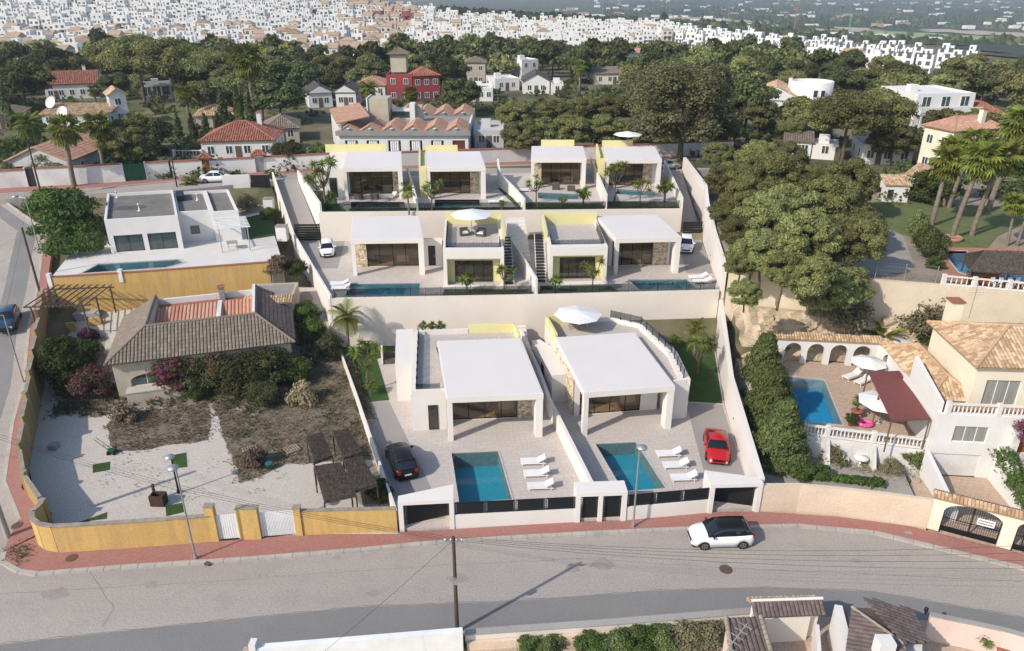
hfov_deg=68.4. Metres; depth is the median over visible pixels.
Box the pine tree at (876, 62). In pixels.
[866,54,902,70]
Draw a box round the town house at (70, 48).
[54,45,75,52]
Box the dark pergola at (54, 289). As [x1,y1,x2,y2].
[23,284,138,331]
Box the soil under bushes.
[50,291,325,417]
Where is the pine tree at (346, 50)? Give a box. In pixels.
[327,44,356,60]
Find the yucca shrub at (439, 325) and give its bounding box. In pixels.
[435,319,445,328]
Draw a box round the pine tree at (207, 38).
[196,33,216,46]
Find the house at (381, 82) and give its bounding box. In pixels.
[357,75,386,95]
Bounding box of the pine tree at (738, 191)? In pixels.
[718,173,770,205]
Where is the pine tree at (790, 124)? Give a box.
[771,117,809,140]
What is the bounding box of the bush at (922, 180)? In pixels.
[903,167,953,206]
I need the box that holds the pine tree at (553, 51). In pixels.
[539,38,565,76]
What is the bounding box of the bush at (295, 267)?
[285,258,308,276]
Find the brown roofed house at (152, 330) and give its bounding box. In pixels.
[103,278,295,404]
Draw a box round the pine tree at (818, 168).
[798,163,827,174]
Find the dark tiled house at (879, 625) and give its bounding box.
[846,597,928,650]
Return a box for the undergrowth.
[0,76,1002,157]
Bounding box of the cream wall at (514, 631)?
[465,607,750,647]
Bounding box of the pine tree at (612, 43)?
[601,37,625,54]
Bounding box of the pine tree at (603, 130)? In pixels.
[584,113,625,143]
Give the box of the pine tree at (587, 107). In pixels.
[566,97,600,118]
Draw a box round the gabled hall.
[329,94,474,150]
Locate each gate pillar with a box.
[202,503,221,541]
[234,504,262,538]
[292,504,302,535]
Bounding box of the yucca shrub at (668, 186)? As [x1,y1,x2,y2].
[655,176,676,201]
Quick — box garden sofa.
[380,345,394,363]
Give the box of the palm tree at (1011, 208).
[1000,191,1023,245]
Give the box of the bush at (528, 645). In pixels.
[516,634,545,650]
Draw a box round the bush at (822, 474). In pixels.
[812,462,831,481]
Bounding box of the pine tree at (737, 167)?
[717,160,750,180]
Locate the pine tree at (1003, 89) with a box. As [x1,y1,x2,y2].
[989,69,1023,105]
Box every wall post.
[45,273,52,286]
[117,269,123,281]
[248,638,258,650]
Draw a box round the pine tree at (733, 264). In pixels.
[722,243,757,280]
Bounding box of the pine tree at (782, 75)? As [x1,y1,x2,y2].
[777,68,806,79]
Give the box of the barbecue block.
[148,484,168,506]
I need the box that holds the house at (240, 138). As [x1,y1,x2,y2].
[197,111,285,159]
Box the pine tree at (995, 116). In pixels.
[942,108,1002,123]
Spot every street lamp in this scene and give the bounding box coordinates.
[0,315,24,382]
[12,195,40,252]
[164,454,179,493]
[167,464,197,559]
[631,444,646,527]
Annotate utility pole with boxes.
[0,505,10,538]
[21,227,39,290]
[27,143,40,188]
[169,146,177,186]
[444,536,462,627]
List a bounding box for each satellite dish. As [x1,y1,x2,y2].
[45,96,54,107]
[57,106,66,114]
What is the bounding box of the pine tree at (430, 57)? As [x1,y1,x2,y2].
[421,54,435,63]
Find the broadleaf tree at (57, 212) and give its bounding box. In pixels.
[18,185,106,239]
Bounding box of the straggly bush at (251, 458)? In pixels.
[237,447,267,469]
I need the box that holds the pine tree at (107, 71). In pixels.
[94,61,134,78]
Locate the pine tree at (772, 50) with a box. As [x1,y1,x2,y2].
[769,48,785,62]
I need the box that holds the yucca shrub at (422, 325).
[416,320,427,329]
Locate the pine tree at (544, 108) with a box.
[535,99,574,119]
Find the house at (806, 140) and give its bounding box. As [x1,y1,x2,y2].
[783,130,814,157]
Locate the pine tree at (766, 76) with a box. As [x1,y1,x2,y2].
[754,72,769,82]
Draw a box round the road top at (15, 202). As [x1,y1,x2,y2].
[0,197,28,206]
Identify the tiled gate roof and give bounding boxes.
[746,594,826,635]
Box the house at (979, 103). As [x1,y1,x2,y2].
[973,99,1002,120]
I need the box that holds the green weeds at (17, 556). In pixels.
[2,536,36,565]
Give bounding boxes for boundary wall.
[272,172,334,334]
[335,338,398,531]
[682,157,726,309]
[715,299,764,489]
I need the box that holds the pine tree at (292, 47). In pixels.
[278,39,306,59]
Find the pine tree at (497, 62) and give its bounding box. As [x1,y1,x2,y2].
[487,52,518,74]
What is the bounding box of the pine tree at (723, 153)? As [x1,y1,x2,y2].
[701,141,735,167]
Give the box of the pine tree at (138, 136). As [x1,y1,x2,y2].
[93,117,157,164]
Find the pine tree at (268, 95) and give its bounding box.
[249,80,311,112]
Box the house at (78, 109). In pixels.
[39,102,117,127]
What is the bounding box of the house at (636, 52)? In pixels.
[625,47,640,57]
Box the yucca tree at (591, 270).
[580,257,604,291]
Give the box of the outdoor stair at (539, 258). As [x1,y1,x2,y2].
[534,234,545,282]
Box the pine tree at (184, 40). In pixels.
[177,38,197,45]
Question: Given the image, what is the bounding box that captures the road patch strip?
[0,587,1023,650]
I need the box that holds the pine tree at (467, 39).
[456,36,474,43]
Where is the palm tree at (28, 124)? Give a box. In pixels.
[10,109,46,145]
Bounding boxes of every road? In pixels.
[0,159,734,197]
[0,204,43,520]
[0,521,1023,644]
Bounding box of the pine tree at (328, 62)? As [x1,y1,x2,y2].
[312,55,338,69]
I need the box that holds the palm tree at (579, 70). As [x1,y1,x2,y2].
[572,58,588,94]
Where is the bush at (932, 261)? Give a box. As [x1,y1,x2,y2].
[924,256,946,270]
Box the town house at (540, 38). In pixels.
[534,33,545,40]
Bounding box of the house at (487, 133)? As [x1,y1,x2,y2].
[474,118,503,147]
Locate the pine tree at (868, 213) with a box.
[851,206,888,235]
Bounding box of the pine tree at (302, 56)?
[282,53,308,62]
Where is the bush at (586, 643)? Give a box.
[572,629,610,650]
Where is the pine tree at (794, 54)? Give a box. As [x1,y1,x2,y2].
[782,49,809,69]
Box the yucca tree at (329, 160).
[303,155,336,207]
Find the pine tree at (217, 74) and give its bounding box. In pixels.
[206,68,245,105]
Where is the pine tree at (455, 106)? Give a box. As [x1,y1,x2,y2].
[448,103,461,108]
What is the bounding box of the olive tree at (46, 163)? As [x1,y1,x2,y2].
[29,154,62,166]
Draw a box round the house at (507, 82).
[486,72,518,90]
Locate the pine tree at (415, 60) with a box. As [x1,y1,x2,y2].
[407,53,431,69]
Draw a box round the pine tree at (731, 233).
[717,213,753,245]
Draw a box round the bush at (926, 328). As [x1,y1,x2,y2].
[893,298,944,339]
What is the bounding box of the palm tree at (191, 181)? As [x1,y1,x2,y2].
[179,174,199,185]
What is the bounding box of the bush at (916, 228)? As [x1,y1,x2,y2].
[907,218,930,238]
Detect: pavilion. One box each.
[193,104,235,127]
[960,250,1023,287]
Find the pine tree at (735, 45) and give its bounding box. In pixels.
[729,39,743,56]
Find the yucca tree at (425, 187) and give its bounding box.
[420,178,444,210]
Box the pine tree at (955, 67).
[928,56,978,81]
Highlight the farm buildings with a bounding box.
[555,0,1023,39]
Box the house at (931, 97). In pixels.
[881,84,982,129]
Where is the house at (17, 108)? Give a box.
[0,104,32,128]
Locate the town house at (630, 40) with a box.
[626,36,637,42]
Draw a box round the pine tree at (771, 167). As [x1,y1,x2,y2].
[742,149,805,189]
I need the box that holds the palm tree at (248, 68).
[225,41,267,117]
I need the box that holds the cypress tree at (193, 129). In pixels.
[187,112,198,137]
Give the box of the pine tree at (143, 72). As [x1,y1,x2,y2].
[133,69,148,74]
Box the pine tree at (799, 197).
[768,182,828,213]
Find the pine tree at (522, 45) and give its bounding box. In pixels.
[514,38,540,53]
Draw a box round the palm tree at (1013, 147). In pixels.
[969,140,1023,235]
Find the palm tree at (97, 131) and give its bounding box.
[79,110,112,163]
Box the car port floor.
[238,205,263,215]
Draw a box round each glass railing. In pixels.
[323,202,520,211]
[333,287,501,297]
[415,330,439,388]
[445,220,500,247]
[528,200,679,208]
[550,224,603,244]
[555,281,715,293]
[610,313,684,377]
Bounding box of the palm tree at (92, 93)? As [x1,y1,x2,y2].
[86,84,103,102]
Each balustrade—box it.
[172,149,202,157]
[803,423,928,449]
[940,273,1023,291]
[944,400,1023,416]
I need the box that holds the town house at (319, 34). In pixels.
[313,33,326,38]
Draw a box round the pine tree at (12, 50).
[0,41,28,59]
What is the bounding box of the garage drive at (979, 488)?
[910,476,1023,553]
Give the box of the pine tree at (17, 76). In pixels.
[0,59,58,105]
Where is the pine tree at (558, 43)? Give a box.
[552,41,565,68]
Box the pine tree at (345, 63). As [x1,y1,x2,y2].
[334,56,359,82]
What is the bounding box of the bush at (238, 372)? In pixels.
[205,350,273,403]
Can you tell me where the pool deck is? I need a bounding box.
[734,358,924,481]
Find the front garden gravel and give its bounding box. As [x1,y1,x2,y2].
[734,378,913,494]
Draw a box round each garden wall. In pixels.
[0,168,27,187]
[33,163,123,185]
[144,160,170,179]
[170,159,202,177]
[209,157,254,173]
[263,153,329,170]
[401,147,530,165]
[574,140,733,158]
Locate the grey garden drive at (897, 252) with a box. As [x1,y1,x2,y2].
[835,232,913,273]
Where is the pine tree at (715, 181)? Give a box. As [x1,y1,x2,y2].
[703,164,732,197]
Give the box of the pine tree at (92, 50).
[83,43,106,64]
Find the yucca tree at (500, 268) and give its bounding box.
[495,264,517,291]
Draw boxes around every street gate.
[23,167,37,186]
[121,161,147,181]
[197,152,212,172]
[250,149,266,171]
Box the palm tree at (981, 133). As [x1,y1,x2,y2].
[947,127,993,207]
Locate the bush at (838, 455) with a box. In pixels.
[819,444,847,461]
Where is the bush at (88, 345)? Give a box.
[75,338,102,363]
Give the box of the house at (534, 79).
[521,69,550,93]
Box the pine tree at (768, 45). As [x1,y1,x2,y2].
[760,39,777,50]
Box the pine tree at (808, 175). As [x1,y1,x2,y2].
[787,170,827,193]
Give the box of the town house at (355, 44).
[351,41,367,55]
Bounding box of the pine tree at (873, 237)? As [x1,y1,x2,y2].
[840,216,892,266]
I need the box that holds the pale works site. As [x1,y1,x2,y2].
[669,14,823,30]
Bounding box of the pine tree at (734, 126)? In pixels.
[704,117,744,139]
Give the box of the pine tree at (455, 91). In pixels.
[439,78,481,103]
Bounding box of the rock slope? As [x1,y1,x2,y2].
[731,304,919,361]
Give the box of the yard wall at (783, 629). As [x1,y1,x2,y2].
[765,616,810,641]
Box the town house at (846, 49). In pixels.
[843,48,862,52]
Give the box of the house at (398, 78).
[386,47,413,101]
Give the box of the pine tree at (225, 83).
[209,75,242,105]
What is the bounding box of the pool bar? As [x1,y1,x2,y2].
[964,270,1001,284]
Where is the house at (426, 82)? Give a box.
[405,66,440,101]
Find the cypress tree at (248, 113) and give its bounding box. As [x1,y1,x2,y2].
[241,84,255,121]
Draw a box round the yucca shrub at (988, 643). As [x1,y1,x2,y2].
[977,635,996,650]
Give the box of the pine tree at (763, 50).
[736,45,766,55]
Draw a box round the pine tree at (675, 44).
[671,43,689,48]
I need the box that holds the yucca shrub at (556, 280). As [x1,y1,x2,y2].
[546,273,562,293]
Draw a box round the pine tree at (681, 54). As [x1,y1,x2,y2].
[672,50,689,59]
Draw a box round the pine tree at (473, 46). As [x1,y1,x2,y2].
[467,42,480,56]
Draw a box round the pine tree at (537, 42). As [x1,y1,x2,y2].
[534,40,544,69]
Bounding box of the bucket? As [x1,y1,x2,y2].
[265,461,272,469]
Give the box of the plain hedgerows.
[658,0,1023,44]
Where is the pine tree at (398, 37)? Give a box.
[387,32,414,43]
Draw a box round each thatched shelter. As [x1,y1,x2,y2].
[306,431,333,484]
[313,461,357,507]
[332,428,363,461]
[343,456,379,506]
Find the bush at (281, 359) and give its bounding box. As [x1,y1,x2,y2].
[249,345,299,382]
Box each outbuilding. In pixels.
[244,282,299,325]
[722,615,772,650]
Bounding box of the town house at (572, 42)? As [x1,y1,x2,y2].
[567,36,578,47]
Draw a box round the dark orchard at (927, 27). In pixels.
[834,23,973,29]
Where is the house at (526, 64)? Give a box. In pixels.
[511,55,537,81]
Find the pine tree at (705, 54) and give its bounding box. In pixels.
[686,43,717,70]
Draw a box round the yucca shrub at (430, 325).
[425,321,435,329]
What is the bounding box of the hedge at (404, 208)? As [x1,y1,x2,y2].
[348,207,521,209]
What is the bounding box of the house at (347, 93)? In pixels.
[333,80,362,106]
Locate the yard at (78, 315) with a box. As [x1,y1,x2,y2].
[72,309,101,320]
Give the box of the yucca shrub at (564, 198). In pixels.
[557,194,567,206]
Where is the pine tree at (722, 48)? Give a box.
[703,38,733,60]
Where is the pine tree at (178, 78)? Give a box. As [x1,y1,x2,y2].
[165,67,212,85]
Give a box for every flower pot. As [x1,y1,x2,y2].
[851,407,862,415]
[997,647,1009,650]
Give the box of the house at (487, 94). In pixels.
[473,81,493,100]
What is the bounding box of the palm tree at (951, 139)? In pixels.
[937,133,966,205]
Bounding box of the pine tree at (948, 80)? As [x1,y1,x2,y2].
[926,73,970,89]
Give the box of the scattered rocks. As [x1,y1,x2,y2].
[754,309,931,353]
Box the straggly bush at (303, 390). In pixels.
[284,379,318,406]
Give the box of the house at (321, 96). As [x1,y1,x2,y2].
[303,80,332,107]
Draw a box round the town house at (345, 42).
[339,41,352,44]
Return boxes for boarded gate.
[215,514,239,539]
[259,510,295,536]
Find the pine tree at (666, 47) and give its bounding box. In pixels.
[658,41,680,55]
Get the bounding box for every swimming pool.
[78,259,186,273]
[344,282,420,296]
[350,201,405,208]
[433,199,481,206]
[450,450,513,501]
[537,192,578,199]
[594,441,667,491]
[616,188,656,196]
[627,278,697,289]
[787,375,844,425]
[946,250,1023,281]
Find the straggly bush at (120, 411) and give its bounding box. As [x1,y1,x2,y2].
[109,403,138,423]
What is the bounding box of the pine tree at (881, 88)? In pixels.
[870,87,911,102]
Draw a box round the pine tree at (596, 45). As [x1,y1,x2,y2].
[584,37,607,59]
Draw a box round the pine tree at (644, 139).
[613,117,657,143]
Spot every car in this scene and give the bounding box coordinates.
[0,304,21,332]
[198,170,229,182]
[318,238,335,256]
[385,442,418,480]
[661,158,680,169]
[680,233,695,252]
[687,516,755,550]
[703,428,732,464]
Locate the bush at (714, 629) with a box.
[682,618,725,650]
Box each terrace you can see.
[49,208,284,304]
[308,169,679,219]
[312,239,718,330]
[366,343,752,531]
[935,247,1023,289]
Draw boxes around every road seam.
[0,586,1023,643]
[90,573,113,626]
[560,557,1023,581]
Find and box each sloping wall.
[919,450,958,521]
[987,444,1022,510]
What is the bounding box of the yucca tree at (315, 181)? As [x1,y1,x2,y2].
[305,170,326,197]
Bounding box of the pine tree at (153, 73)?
[146,69,167,80]
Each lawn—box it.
[153,105,201,117]
[245,214,275,239]
[313,191,346,211]
[341,346,394,401]
[349,209,519,210]
[443,289,532,294]
[498,188,519,206]
[525,203,602,209]
[539,285,617,293]
[607,201,677,208]
[668,343,721,402]
[869,202,1023,247]
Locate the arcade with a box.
[756,330,895,370]
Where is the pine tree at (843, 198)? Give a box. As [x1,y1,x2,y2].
[804,174,873,221]
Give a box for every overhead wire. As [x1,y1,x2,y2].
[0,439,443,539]
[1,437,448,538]
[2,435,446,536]
[325,541,451,650]
[457,539,1023,561]
[460,538,1023,555]
[462,537,1023,550]
[463,541,889,567]
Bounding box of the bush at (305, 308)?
[293,299,323,323]
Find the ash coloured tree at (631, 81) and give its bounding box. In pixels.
[613,56,699,137]
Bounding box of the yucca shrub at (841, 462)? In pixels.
[837,457,846,468]
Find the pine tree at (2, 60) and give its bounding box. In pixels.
[0,56,5,66]
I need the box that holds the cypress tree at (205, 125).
[201,112,211,134]
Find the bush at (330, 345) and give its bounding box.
[306,329,344,359]
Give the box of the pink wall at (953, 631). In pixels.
[925,612,1023,650]
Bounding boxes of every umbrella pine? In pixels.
[92,32,157,101]
[129,35,201,104]
[176,48,234,105]
[805,89,895,162]
[855,89,922,132]
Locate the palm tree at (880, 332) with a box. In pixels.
[860,319,905,360]
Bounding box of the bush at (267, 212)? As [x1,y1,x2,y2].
[259,206,277,219]
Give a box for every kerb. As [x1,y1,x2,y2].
[0,158,701,194]
[0,524,1023,575]
[2,203,46,519]
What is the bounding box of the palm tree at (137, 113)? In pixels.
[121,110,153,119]
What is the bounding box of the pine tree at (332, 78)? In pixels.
[316,68,347,97]
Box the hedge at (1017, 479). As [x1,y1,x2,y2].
[987,445,1023,509]
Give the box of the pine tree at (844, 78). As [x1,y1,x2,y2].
[816,66,864,90]
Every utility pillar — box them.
[262,197,274,207]
[274,224,288,240]
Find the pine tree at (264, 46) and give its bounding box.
[249,43,269,57]
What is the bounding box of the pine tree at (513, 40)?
[505,37,518,45]
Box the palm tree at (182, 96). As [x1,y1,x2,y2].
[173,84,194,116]
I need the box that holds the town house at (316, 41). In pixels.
[309,39,325,53]
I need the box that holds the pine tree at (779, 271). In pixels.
[760,248,809,310]
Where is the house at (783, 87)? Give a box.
[767,77,796,106]
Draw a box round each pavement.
[0,155,701,192]
[3,216,52,551]
[4,511,1023,572]
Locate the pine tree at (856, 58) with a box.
[837,48,868,69]
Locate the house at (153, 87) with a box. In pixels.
[143,78,186,99]
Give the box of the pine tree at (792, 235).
[772,208,847,264]
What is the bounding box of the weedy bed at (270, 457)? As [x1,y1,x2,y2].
[212,351,375,482]
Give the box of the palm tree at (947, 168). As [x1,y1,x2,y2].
[927,144,966,225]
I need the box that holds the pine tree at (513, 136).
[500,118,543,150]
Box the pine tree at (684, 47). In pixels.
[674,45,689,50]
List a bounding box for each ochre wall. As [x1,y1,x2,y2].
[13,287,53,523]
[29,503,212,551]
[65,322,76,331]
[88,317,103,325]
[300,506,397,534]
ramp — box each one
[276,180,319,241]
[671,170,697,222]
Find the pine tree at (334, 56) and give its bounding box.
[328,53,343,59]
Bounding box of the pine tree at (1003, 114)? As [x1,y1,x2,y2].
[998,104,1023,120]
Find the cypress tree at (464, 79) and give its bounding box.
[460,58,466,84]
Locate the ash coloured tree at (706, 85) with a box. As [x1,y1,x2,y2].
[624,60,744,160]
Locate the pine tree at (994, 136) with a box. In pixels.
[978,127,1023,163]
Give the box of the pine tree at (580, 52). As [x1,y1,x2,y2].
[556,46,592,81]
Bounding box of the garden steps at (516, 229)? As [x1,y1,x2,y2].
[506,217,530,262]
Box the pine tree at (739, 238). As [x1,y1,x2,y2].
[735,236,767,279]
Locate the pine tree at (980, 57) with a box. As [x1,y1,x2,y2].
[967,53,990,66]
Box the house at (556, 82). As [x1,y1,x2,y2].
[550,77,564,94]
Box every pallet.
[241,444,256,451]
[282,443,300,454]
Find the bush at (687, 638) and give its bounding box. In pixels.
[668,617,711,650]
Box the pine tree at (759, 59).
[742,53,767,64]
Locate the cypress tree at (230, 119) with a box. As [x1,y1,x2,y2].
[226,111,233,123]
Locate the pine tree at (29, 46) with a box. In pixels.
[24,38,57,54]
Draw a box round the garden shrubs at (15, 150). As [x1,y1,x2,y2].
[0,128,1023,204]
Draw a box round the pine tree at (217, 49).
[208,46,231,52]
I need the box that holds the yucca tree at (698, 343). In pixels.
[684,335,720,380]
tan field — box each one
[834,26,880,32]
[921,29,1023,36]
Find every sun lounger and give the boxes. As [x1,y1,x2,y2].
[330,278,349,286]
[331,282,350,290]
[387,191,396,197]
[488,197,503,201]
[516,187,530,191]
[520,453,545,465]
[523,465,549,478]
[527,477,553,490]
[655,446,681,458]
[662,457,689,469]
[670,469,697,482]
[688,272,707,279]
[692,276,712,283]
[842,367,863,381]
[853,371,871,386]
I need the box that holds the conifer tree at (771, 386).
[733,359,802,431]
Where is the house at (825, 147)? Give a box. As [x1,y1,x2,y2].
[811,134,840,160]
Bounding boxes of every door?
[0,118,5,128]
[235,146,241,156]
[318,98,322,107]
[344,97,347,105]
[398,93,401,101]
[428,246,435,264]
[486,136,491,147]
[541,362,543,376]
[834,147,840,160]
[874,153,881,164]
[933,453,979,475]
[980,380,1021,404]
[1017,439,1023,451]
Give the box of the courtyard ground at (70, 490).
[29,287,397,540]
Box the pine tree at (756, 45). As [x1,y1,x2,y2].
[753,43,765,48]
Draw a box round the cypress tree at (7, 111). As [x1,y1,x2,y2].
[0,84,16,129]
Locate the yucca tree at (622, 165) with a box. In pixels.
[602,160,631,201]
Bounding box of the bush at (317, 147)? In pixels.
[306,141,325,152]
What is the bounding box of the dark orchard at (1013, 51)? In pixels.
[938,44,1023,57]
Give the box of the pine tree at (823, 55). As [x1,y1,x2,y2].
[807,48,837,76]
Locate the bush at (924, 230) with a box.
[910,222,940,245]
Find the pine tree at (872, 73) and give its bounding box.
[855,68,889,85]
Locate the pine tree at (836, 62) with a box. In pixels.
[821,57,846,70]
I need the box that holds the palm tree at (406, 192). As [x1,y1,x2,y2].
[398,181,416,214]
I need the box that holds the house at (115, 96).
[102,85,130,118]
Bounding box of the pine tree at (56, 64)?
[45,57,95,70]
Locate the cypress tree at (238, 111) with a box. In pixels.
[231,84,243,119]
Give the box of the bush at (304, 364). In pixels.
[276,356,314,384]
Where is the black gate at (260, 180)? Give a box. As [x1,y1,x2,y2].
[250,175,270,187]
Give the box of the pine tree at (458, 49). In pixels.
[444,43,473,58]
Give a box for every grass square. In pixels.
[81,512,106,521]
[93,462,109,472]
[166,503,183,515]
[172,452,186,467]
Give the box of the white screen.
[811,624,820,650]
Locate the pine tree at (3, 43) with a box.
[0,40,21,47]
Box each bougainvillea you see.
[65,361,116,399]
[76,327,100,340]
[144,355,202,398]
[198,351,238,386]
[1012,419,1023,443]
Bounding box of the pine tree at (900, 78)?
[875,70,928,87]
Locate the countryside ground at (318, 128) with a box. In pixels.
[0,0,1023,484]
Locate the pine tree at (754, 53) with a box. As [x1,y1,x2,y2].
[742,47,772,61]
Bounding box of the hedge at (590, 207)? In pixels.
[527,205,677,208]
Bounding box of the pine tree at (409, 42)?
[401,39,415,46]
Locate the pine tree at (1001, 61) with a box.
[987,58,1013,69]
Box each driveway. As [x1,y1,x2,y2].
[300,241,344,269]
[367,401,444,518]
[681,239,712,273]
[687,403,743,474]
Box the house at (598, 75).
[586,66,623,84]
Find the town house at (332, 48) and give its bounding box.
[324,43,339,54]
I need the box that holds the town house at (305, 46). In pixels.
[298,42,309,51]
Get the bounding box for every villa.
[323,144,402,199]
[350,212,505,288]
[395,323,542,440]
[418,145,485,199]
[531,140,585,188]
[532,315,690,435]
[542,211,681,285]
[595,140,661,190]
[882,283,1023,477]
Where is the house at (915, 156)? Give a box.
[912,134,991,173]
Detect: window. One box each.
[47,90,53,95]
[58,90,64,95]
[69,89,74,94]
[80,89,85,94]
[113,234,144,251]
[114,98,121,104]
[129,371,178,385]
[144,86,151,95]
[147,232,177,249]
[152,86,161,95]
[161,85,170,94]
[190,225,199,233]
[207,146,214,153]
[225,145,233,153]
[243,145,250,153]
[261,145,268,152]
[287,129,293,136]
[312,98,317,103]
[324,97,328,102]
[329,178,337,196]
[338,97,343,102]
[348,97,353,102]
[403,78,407,83]
[424,79,428,84]
[478,135,484,142]
[493,135,499,142]
[801,144,808,150]
[813,90,817,97]
[820,90,825,97]
[821,145,829,153]
[866,150,874,158]
[883,150,890,158]
[887,190,894,195]
[900,152,908,159]
[921,97,931,106]
[921,156,928,163]
[926,134,933,143]
[940,96,951,106]
[951,426,988,442]
[959,96,970,105]
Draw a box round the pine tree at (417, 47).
[410,41,428,54]
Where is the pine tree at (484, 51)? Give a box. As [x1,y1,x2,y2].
[475,45,495,72]
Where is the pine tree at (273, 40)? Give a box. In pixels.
[257,32,283,55]
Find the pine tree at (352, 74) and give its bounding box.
[343,68,369,82]
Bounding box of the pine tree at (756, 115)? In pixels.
[738,99,781,130]
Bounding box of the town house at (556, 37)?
[554,36,568,43]
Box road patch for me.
[0,205,34,416]
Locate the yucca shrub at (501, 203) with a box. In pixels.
[497,199,505,209]
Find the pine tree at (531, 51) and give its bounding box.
[512,44,543,63]
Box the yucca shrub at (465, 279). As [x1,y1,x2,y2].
[455,270,475,293]
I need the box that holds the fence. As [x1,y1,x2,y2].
[848,261,939,283]
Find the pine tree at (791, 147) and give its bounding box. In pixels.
[771,140,810,171]
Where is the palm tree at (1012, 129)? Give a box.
[985,103,1023,210]
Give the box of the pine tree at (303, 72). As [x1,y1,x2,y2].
[284,58,329,84]
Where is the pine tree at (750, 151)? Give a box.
[731,138,776,166]
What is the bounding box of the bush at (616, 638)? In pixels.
[594,626,636,650]
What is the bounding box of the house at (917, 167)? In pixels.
[904,163,940,185]
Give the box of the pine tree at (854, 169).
[821,157,880,200]
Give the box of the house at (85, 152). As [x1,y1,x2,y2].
[4,131,114,168]
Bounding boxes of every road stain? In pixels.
[40,587,69,599]
[141,581,158,587]
[366,590,380,596]
[446,573,469,582]
[564,566,581,572]
[589,557,614,569]
[849,558,860,562]
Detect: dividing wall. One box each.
[406,166,417,210]
[497,159,524,209]
[509,235,537,293]
[519,329,592,481]
[590,158,607,208]
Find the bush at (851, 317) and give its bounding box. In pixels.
[815,299,874,333]
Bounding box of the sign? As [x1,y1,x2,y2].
[977,518,995,528]
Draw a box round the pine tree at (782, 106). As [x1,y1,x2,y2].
[779,95,806,119]
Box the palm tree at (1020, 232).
[1015,197,1023,245]
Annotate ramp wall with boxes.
[297,170,321,231]
[663,160,682,208]
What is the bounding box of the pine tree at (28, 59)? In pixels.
[4,56,43,66]
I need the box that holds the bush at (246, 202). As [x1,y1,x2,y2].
[233,192,261,211]
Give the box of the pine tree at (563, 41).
[553,39,567,45]
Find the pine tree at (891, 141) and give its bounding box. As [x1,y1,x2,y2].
[864,122,922,165]
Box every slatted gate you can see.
[294,223,320,239]
[683,221,702,232]
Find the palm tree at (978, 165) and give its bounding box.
[950,140,1009,235]
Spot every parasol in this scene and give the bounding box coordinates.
[450,209,491,232]
[554,305,601,329]
[614,131,641,146]
[851,354,886,382]
[859,390,887,424]
[879,335,913,348]
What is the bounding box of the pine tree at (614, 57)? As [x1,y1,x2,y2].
[604,43,634,65]
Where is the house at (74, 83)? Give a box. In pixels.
[45,65,104,98]
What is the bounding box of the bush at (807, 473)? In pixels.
[787,459,818,482]
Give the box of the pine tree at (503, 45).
[490,36,516,53]
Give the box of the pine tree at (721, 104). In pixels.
[687,91,736,118]
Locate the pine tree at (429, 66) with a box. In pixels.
[423,63,444,82]
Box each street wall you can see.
[455,497,574,528]
[626,488,709,519]
[759,483,933,529]
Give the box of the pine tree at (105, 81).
[96,72,131,89]
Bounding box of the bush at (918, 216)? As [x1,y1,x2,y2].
[903,209,931,230]
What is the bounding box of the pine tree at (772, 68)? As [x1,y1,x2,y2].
[757,60,786,78]
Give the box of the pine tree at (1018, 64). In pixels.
[1012,58,1023,68]
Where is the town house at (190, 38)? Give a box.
[186,36,200,42]
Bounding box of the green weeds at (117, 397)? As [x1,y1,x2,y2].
[43,300,321,419]
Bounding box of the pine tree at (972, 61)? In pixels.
[956,56,988,70]
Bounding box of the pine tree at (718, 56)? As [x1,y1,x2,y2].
[714,52,724,59]
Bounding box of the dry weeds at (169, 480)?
[89,446,285,508]
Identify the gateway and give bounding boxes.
[398,484,454,531]
[573,480,627,522]
[702,470,763,512]
[926,488,1023,551]
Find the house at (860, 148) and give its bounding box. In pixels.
[850,133,913,164]
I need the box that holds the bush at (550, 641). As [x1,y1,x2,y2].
[536,633,569,650]
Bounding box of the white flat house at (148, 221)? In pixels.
[104,189,242,253]
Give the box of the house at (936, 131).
[917,108,999,165]
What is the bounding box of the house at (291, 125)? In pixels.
[263,113,300,141]
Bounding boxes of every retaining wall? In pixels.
[51,261,271,312]
[270,264,283,282]
[319,208,682,240]
[328,289,719,346]
[724,269,1023,322]
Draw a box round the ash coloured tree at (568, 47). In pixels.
[560,44,591,82]
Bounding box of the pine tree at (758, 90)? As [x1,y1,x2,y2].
[728,73,782,129]
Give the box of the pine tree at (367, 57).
[355,52,387,73]
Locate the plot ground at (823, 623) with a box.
[242,616,974,650]
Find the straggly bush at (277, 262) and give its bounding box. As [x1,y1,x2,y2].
[262,254,289,275]
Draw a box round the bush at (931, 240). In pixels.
[916,228,952,259]
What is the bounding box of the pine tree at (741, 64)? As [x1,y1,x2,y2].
[720,55,764,80]
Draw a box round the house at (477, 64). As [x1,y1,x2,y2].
[465,56,486,82]
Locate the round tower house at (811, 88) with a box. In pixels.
[790,78,834,100]
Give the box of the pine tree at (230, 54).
[219,50,241,63]
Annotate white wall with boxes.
[221,174,250,187]
[256,627,462,650]
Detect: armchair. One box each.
[354,193,363,199]
[370,193,378,199]
[459,227,469,236]
[475,227,485,236]
[552,184,559,189]
[567,185,574,190]
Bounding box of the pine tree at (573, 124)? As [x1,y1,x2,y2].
[550,114,595,143]
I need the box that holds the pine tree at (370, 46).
[354,40,381,58]
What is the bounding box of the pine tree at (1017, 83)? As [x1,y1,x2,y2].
[1006,71,1023,103]
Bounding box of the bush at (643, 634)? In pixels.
[621,624,659,650]
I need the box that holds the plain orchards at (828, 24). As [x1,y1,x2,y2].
[600,0,1023,45]

